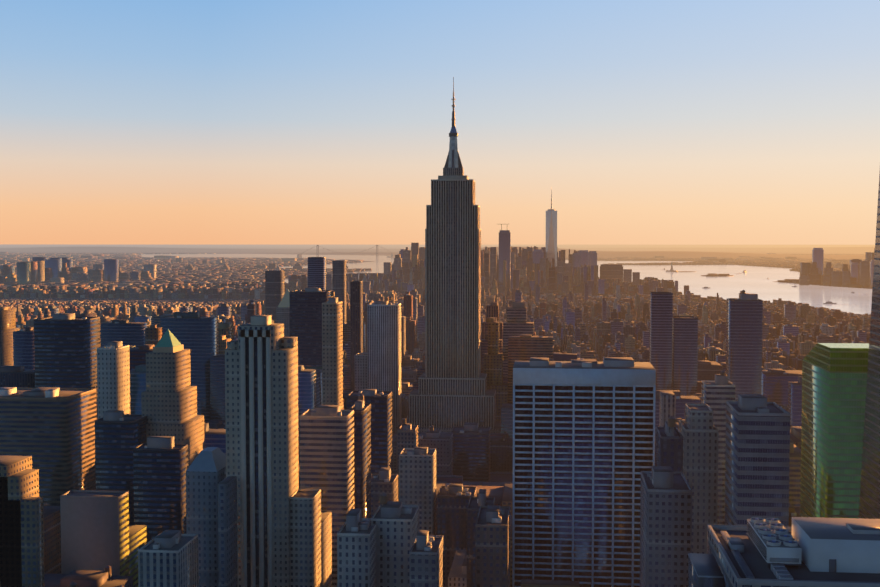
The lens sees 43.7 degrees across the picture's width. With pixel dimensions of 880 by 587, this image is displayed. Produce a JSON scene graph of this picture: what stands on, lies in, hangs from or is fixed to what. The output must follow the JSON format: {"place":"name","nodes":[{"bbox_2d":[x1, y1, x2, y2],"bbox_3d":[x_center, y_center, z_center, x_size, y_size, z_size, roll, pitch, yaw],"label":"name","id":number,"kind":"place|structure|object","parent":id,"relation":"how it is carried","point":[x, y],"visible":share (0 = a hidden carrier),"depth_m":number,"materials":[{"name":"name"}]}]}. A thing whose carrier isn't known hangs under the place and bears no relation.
{"place":"outdoors","nodes":[
{"label":"outdoors","id":0,"kind":"place"},
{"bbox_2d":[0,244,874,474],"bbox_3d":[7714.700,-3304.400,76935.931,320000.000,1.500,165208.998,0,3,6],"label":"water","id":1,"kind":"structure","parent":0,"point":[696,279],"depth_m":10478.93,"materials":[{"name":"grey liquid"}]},
{"bbox_2d":[297,245,394,257],"bbox_3d":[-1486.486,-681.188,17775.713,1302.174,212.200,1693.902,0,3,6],"label":"suspension bridge","id":2,"kind":"structure","parent":1,"relation":"on","point":[376,253],"depth_m":18019.75,"materials":[{"name":"grey metal"}]},
{"bbox_2d":[666,262,677,271],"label":"statue of liberty","id":3,"kind":"object","parent":1,"relation":"on","point":[671,270],"visible":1,"depth_m":9314.26,"materials":[{"name":"beige stone"}]},
{"bbox_2d":[661,268,870,314],"bbox_3d":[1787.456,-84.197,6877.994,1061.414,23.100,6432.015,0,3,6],"label":"boats","id":4,"kind":"object","parent":1,"relation":"on","point":[744,271],"visible":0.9,"depth_m":5327.55,"materials":[{"name":"white metal"}]},
{"bbox_2d":[0,246,874,258],"bbox_3d":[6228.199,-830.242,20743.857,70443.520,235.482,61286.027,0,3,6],"label":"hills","id":5,"kind":"structure","parent":0,"point":[651,254],"depth_m":32566.60,"materials":[{"name":"brown soil"}]},
{"bbox_2d":[0,174,879,586],"bbox_3d":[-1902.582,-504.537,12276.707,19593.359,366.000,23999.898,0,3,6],"label":"city","id":6,"kind":"object","parent":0,"point":[194,422],"visible":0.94,"depth_m":712.28,"materials":[{"name":"brown concrete"}]},
{"bbox_2d":[397,77,500,432],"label":"skyscraper","id":7,"kind":"structure","parent":6,"relation":"attached to","point":[451,392],"depth_m":1303.12,"materials":[{"name":"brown stone"}]},
{"bbox_2d":[546,187,556,266],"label":"skyscraper","id":8,"kind":"structure","parent":6,"relation":"attached to","point":[551,233],"depth_m":5854.96,"materials":[{"name":"grey glass"}]},
{"bbox_2d":[0,0,879,244],"label":"sky","id":9,"kind":"structure","parent":0,"point":[123,122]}
]}

